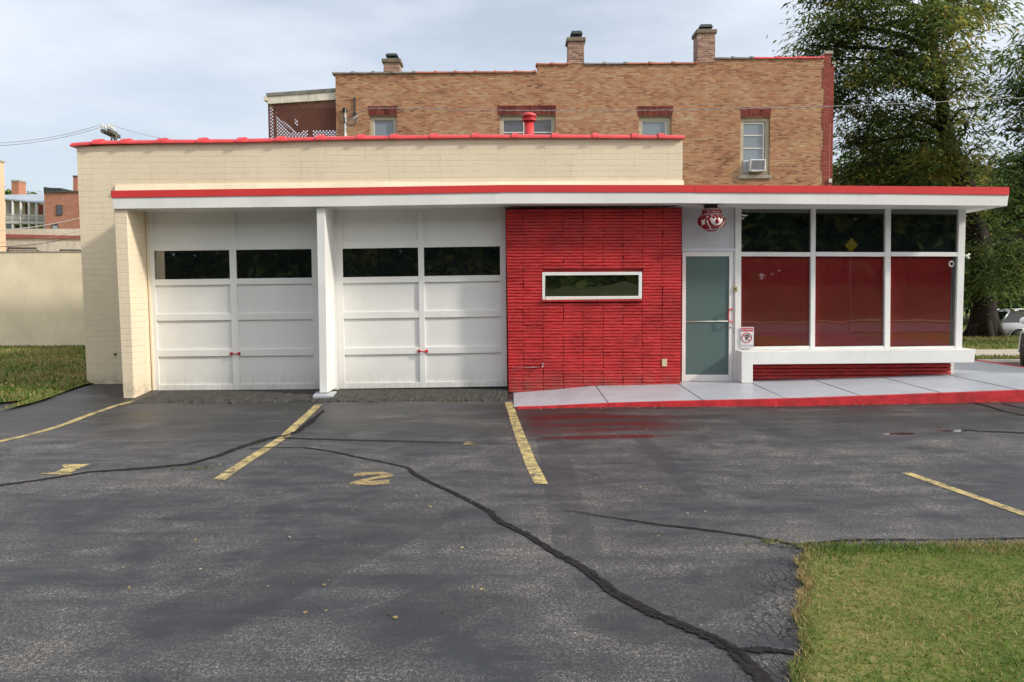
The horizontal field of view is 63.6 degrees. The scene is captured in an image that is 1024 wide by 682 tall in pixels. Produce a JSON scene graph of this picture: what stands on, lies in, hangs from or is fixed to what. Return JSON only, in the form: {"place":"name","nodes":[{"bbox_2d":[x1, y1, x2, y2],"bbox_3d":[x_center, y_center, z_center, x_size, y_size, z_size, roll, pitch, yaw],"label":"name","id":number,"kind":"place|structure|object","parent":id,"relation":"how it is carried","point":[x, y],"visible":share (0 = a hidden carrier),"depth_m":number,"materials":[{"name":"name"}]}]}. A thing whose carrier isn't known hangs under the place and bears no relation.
{"place":"outdoors","nodes":[
{"label":"outdoors","id":0,"kind":"place"},
{"bbox_2d":[5,180,44,228],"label":"balcony building","id":1,"kind":"structure","parent":0,"point":[23,209],"depth_m":63.05,"materials":[{"name":"white"}]},
{"bbox_2d":[25,204,27,214],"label":"door","id":2,"kind":"structure","parent":1,"relation":"in","point":[26,205],"depth_m":63.07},
{"bbox_2d":[38,204,42,214],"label":"door","id":3,"kind":"structure","parent":1,"relation":"in","point":[40,206],"depth_m":63.07,"materials":[{"name":"wood"}]},
{"bbox_2d":[0,231,78,242],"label":"overhead cable","id":4,"kind":"object","parent":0,"point":[44,238],"visible":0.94,"depth_m":30.82,"materials":[{"name":"black rubber"}]},
{"bbox_2d":[0,235,79,246],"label":"overhead cable","id":5,"kind":"object","parent":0,"point":[39,243],"visible":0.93,"depth_m":30.82,"materials":[{"name":"black rubber"}]},
{"bbox_2d":[3,218,79,229],"bbox_3d":[-17.549,-4.392,30.788,3.559,0.547,0.031,0,3,0],"label":"overhead cable","id":6,"kind":"object","parent":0,"point":[41,225],"visible":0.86,"depth_m":30.78,"materials":[{"name":"grey rubber"}]},
{"bbox_2d":[0,344,92,409],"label":"lawn","id":7,"kind":"structure","parent":0,"point":[39,388],"depth_m":16.42,"materials":[{"name":"green plant"}]},
{"bbox_2d":[43,175,79,228],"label":"red brick building","id":8,"kind":"structure","parent":0,"point":[61,204],"depth_m":59.54,"materials":[{"name":"brown brick"}]},
{"bbox_2d":[52,224,57,228],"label":"window","id":9,"kind":"structure","parent":8,"relation":"in","point":[54,226],"depth_m":59.55,"materials":[{"name":"white glass"}]},
{"bbox_2d":[56,205,62,214],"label":"window","id":10,"kind":"structure","parent":8,"relation":"in","point":[59,208],"depth_m":59.47,"materials":[{"name":"grey glass"}]},
{"bbox_2d":[0,358,1023,681],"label":"parking lot","id":11,"kind":"structure","parent":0,"point":[76,546],"depth_m":5.70,"materials":[{"name":"grey asphalt"}]},
{"bbox_2d":[41,464,88,474],"bbox_3d":[-4.194,1.212,7.813,0.361,0.011,0.544,0,3,0],"label":"parking number","id":12,"kind":"object","parent":11,"relation":"on","point":[67,469],"visible":1,"depth_m":7.80,"materials":[{"name":"yellow paint"}]},
{"bbox_2d":[0,400,134,441],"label":"parking line","id":13,"kind":"object","parent":11,"relation":"on","point":[72,421],"visible":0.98,"depth_m":10.94,"materials":[{"name":"yellow paint"}]},
{"bbox_2d":[0,435,283,484],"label":"sealed crack","id":14,"kind":"object","parent":11,"relation":"on","point":[240,447],"visible":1,"depth_m":8.09,"materials":[{"name":"black asphalt"}]},
{"bbox_2d":[213,405,320,479],"bbox_3d":[-2.724,1.093,9.903,0.183,0.047,5.250,-1,3,-4],"label":"parking line","id":15,"kind":"object","parent":11,"relation":"on","point":[227,473],"visible":1,"depth_m":8.89,"materials":[{"name":"yellow paint"}]},
{"bbox_2d":[284,410,323,435],"bbox_3d":[-2.650,1.056,10.792,0.184,0.006,2.227,0,3,-1],"label":"sealed crack","id":16,"kind":"object","parent":11,"relation":"on","point":[311,420],"visible":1,"depth_m":10.68,"materials":[{"name":"black asphalt"}]},
{"bbox_2d":[132,387,507,403],"bbox_3d":[-2.976,0.888,13.409,5.813,0.077,1.430,0,3,0],"label":"apron","id":17,"kind":"object","parent":11,"relation":"on","point":[283,396],"visible":0.86,"depth_m":13.21,"materials":[{"name":"grey concrete"}]},
{"bbox_2d":[350,472,393,484],"bbox_3d":[-1.244,1.213,7.314,0.380,0.009,0.558,0,3,0],"label":"parking number","id":18,"kind":"object","parent":11,"relation":"on","point":[365,481],"visible":1,"depth_m":7.25,"materials":[{"name":"yellow paint"}]},
{"bbox_2d":[284,437,520,443],"bbox_3d":[-1.193,1.121,9.286,2.996,0.022,0.085,0,3,12],"label":"sealed crack","id":19,"kind":"object","parent":11,"relation":"on","point":[385,440],"visible":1,"depth_m":9.34,"materials":[{"name":"black asphalt"}]},
{"bbox_2d":[171,400,811,547],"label":"weeds","id":20,"kind":"object","parent":11,"relation":"on","point":[772,540],"visible":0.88,"depth_m":5.31,"materials":[{"name":"green plant"}]},
{"bbox_2d":[250,447,773,681],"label":"sealed crack","id":21,"kind":"object","parent":11,"relation":"on","point":[751,666],"visible":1,"depth_m":4.26,"materials":[{"name":"black asphalt"}]},
{"bbox_2d":[505,402,547,483],"bbox_3d":[0.088,1.073,9.799,0.136,0.044,5.593,-1,3,-3],"label":"parking line","id":22,"kind":"object","parent":11,"relation":"on","point":[535,471],"visible":1,"depth_m":8.69,"materials":[{"name":"yellow paint"}]},
{"bbox_2d":[93,401,1012,617],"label":"leaf litter","id":23,"kind":"object","parent":11,"relation":"on","point":[483,498],"visible":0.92,"depth_m":5.52,"materials":[{"name":"brown plant"}]},
{"bbox_2d":[563,509,800,545],"bbox_3d":[1.128,1.273,5.700,1.747,0.002,0.104,2,4,32],"label":"sealed crack","id":24,"kind":"object","parent":11,"relation":"on","point":[687,527],"visible":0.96,"depth_m":5.65,"materials":[{"name":"black asphalt"}]},
{"bbox_2d":[736,646,801,653],"bbox_3d":[1.162,1.387,3.718,0.301,0.001,0.134,0,3,0],"label":"sealed crack","id":25,"kind":"object","parent":11,"relation":"on","point":[762,649],"visible":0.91,"depth_m":3.71,"materials":[{"name":"black asphalt"}]},
{"bbox_2d":[799,537,1023,543],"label":"sealed crack","id":26,"kind":"object","parent":11,"relation":"on","point":[838,540],"visible":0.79,"depth_m":5.35,"materials":[{"name":"black asphalt"}]},
{"bbox_2d":[903,473,1023,515],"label":"parking line","id":27,"kind":"object","parent":11,"relation":"on","point":[1000,505],"visible":1,"depth_m":6.54,"materials":[{"name":"yellow paint"}]},
{"bbox_2d":[973,402,1022,414],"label":"sealed crack","id":28,"kind":"object","parent":11,"relation":"on","point":[996,408],"visible":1,"depth_m":11.23,"materials":[{"name":"black asphalt"}]},
{"bbox_2d":[1018,317,1023,365],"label":"parked car","id":29,"kind":"object","parent":11,"relation":"on","point":[1021,344],"visible":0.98,"depth_m":17.14,"materials":[{"name":"paint"}]},
{"bbox_2d":[0,0,1023,194],"label":"sky","id":30,"kind":"structure","parent":0,"point":[170,69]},
{"bbox_2d":[514,360,1023,406],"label":"sidewalk","id":31,"kind":"structure","parent":0,"point":[1001,375],"depth_m":12.91,"materials":[{"name":"grey paint"}]},
{"bbox_2d":[596,374,1017,401],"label":"sidewalk joints","id":32,"kind":"object","parent":31,"relation":"on","point":[825,383],"visible":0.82,"depth_m":12.75,"materials":[{"name":"concrete"}]},
{"bbox_2d":[781,536,1023,681],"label":"lawn","id":33,"kind":"structure","parent":0,"point":[935,657],"depth_m":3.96,"materials":[{"name":"green plant"}]},
{"bbox_2d":[963,307,969,329],"bbox_3d":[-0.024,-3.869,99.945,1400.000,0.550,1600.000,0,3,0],"label":"ground","id":34,"kind":"structure","parent":0,"point":[965,321],"depth_m":57.15,"materials":[{"name":"green plant"}]},
{"bbox_2d":[0,160,5,250],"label":"peach building","id":35,"kind":"structure","parent":34,"relation":"on","point":[2,215],"depth_m":33.56,"materials":[{"name":"paint"}]},
{"bbox_2d":[5,186,10,194],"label":"background tree","id":36,"kind":"object","parent":34,"relation":"on","point":[7,191],"visible":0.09,"depth_m":73.62,"materials":[{"name":"green plant"}]},
{"bbox_2d":[0,251,84,345],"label":"cream building","id":37,"kind":"structure","parent":34,"relation":"on","point":[41,298],"depth_m":25.36,"materials":[{"name":"paint"}]},
{"bbox_2d":[6,229,80,250],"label":"banded building","id":38,"kind":"structure","parent":34,"relation":"on","point":[22,236],"depth_m":35.78,"materials":[{"name":"white paint"}]},
{"bbox_2d":[70,112,1008,397],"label":"shop building","id":39,"kind":"structure","parent":34,"relation":"on","point":[528,260],"depth_m":13.88,"materials":[{"name":"brick"}]},
{"bbox_2d":[100,124,120,139],"bbox_3d":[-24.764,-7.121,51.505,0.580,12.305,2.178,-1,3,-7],"label":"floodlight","id":40,"kind":"object","parent":39,"relation":"on","point":[111,132],"visible":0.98,"depth_m":50.67,"materials":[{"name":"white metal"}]},
{"bbox_2d":[0,127,100,145],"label":"power line","id":41,"kind":"object","parent":40,"relation":"attached to","point":[51,139],"visible":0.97,"depth_m":50.19,"materials":[{"name":"black rubber"}]},
{"bbox_2d":[1,124,100,142],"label":"power line","id":42,"kind":"object","parent":40,"relation":"attached to","point":[49,137],"visible":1,"depth_m":49.88,"materials":[{"name":"black rubber"}]},
{"bbox_2d":[148,210,319,390],"bbox_3d":[-4.653,-0.690,13.888,2.890,3.103,0.111,0,3,0],"label":"garage door","id":43,"kind":"structure","parent":39,"relation":"in","point":[234,294],"depth_m":13.91,"materials":[{"name":"white paint"}]},
{"bbox_2d":[335,207,506,388],"bbox_3d":[-1.518,-0.725,13.887,2.857,3.118,0.111,0,3,0],"label":"garage door","id":44,"kind":"structure","parent":39,"relation":"in","point":[421,293],"depth_m":13.91,"materials":[{"name":"white paint"}]},
{"bbox_2d":[542,272,641,299],"bbox_3d":[1.317,-0.911,13.621,1.640,0.453,0.070,0,3,0],"label":"window","id":45,"kind":"structure","parent":39,"relation":"in","point":[555,285],"depth_m":13.62,"materials":[{"name":"glass"}]},
{"bbox_2d":[681,252,732,381],"bbox_3d":[3.295,-0.398,13.891,0.866,2.197,0.120,0,3,0],"label":"entrance door","id":46,"kind":"structure","parent":39,"relation":"in","point":[707,277],"depth_m":13.92,"materials":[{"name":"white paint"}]},
{"bbox_2d":[697,204,725,231],"bbox_3d":[3.242,-2.015,13.402,0.419,0.480,0.421,-3,4,-39],"label":"hanging lantern","id":47,"kind":"object","parent":39,"relation":"hanging from","point":[711,218],"visible":1,"depth_m":13.27,"materials":[{"name":"metal"}]},
{"bbox_2d":[740,327,753,347],"bbox_3d":[3.951,-0.058,13.879,0.221,0.357,0.018,0,3,0],"label":"no parking sign","id":48,"kind":"object","parent":39,"relation":"attached to","point":[747,337],"visible":1,"depth_m":13.88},
{"bbox_2d":[263,24,835,185],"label":"brick building","id":49,"kind":"structure","parent":34,"relation":"on","point":[793,146],"depth_m":25.12,"materials":[{"name":"brick"}]},
{"bbox_2d":[368,106,397,135],"bbox_3d":[-3.915,-6.023,25.243,0.933,2.254,0.230,0,3,0],"label":"window","id":50,"kind":"structure","parent":49,"relation":"in","point":[379,125],"depth_m":25.23,"materials":[{"name":"grey"}]},
{"bbox_2d":[498,105,555,134],"bbox_3d":[0.473,-6.038,25.244,1.814,2.254,0.230,0,3,0],"label":"window","id":51,"kind":"structure","parent":49,"relation":"in","point":[544,125],"depth_m":25.23,"materials":[{"name":"grey"}]},
{"bbox_2d":[637,106,672,134],"bbox_3d":[4.361,-6.016,25.246,1.094,2.269,0.230,0,3,0],"label":"window","id":52,"kind":"structure","parent":49,"relation":"in","point":[647,125],"depth_m":25.23,"materials":[{"name":"grey"}]},
{"bbox_2d":[343,98,1022,126],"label":"service cable","id":53,"kind":"object","parent":49,"relation":"attached to","point":[344,118],"visible":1,"depth_m":23.65,"materials":[{"name":"black rubber"}]},
{"bbox_2d":[743,159,765,171],"bbox_3d":[7.387,-5.337,25.197,0.611,0.368,0.330,0,3,0],"label":"air conditioner","id":54,"kind":"object","parent":49,"relation":"attached to","point":[754,165],"visible":1,"depth_m":25.06,"materials":[{"name":"metal"}]},
{"bbox_2d":[738,107,771,178],"bbox_3d":[7.413,-6.033,25.247,1.005,2.141,0.230,0,3,0],"label":"window","id":55,"kind":"structure","parent":49,"relation":"in","point":[754,132],"depth_m":25.29,"materials":[{"name":"grey"}]},
{"bbox_2d":[517,359,1023,408],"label":"kerb","id":56,"kind":"structure","parent":34,"relation":"on","point":[977,396],"depth_m":11.84,"materials":[{"name":"red paint"}]},
{"bbox_2d":[832,148,936,185],"bbox_3d":[17.186,-4.822,39.624,8.578,8.857,9.079,0,3,0],"label":"street tree","id":57,"kind":"object","parent":34,"relation":"on","point":[839,165],"visible":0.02,"depth_m":38.85,"materials":[{"name":"green plant"}]},
{"bbox_2d":[924,149,1023,273],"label":"street tree","id":58,"kind":"object","parent":34,"relation":"on","point":[987,210],"visible":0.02,"depth_m":51.64,"materials":[{"name":"green plant"}]},
{"bbox_2d":[963,269,1023,314],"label":"hedge","id":59,"kind":"object","parent":34,"relation":"on","point":[968,304],"visible":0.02,"depth_m":48.36,"materials":[{"name":"green plant"}]},
{"bbox_2d":[964,150,1023,317],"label":"street tree","id":60,"kind":"object","parent":34,"relation":"on","point":[1015,173],"visible":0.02,"depth_m":53.68,"materials":[{"name":"green plant"}]},
{"bbox_2d":[983,359,1019,361],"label":"kerb","id":61,"kind":"structure","parent":34,"relation":"on","point":[1004,360],"depth_m":18.40,"materials":[{"name":"concrete"}]},
{"bbox_2d":[962,334,1019,359],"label":"lawn","id":62,"kind":"structure","parent":0,"point":[988,345],"depth_m":25.26,"materials":[{"name":"green plant"}]},
{"bbox_2d":[766,0,1023,337],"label":"locust tree","id":63,"kind":"object","parent":62,"relation":"on","point":[946,156],"visible":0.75,"depth_m":28.14,"materials":[{"name":"green plant"}]},
{"bbox_2d":[952,18,1023,305],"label":"locust tree","id":64,"kind":"object","parent":62,"relation":"on","point":[1012,88],"visible":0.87,"depth_m":24.86,"materials":[{"name":"green plant"}]},
{"bbox_2d":[975,349,1019,355],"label":"pavement","id":65,"kind":"structure","parent":0,"point":[1001,352],"depth_m":21.54,"materials":[{"name":"concrete"}]},
{"bbox_2d":[998,308,1023,335],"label":"parked car","id":66,"kind":"object","parent":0,"point":[1011,324],"visible":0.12,"depth_m":32.04,"materials":[{"name":"silver metal"}]}
]}

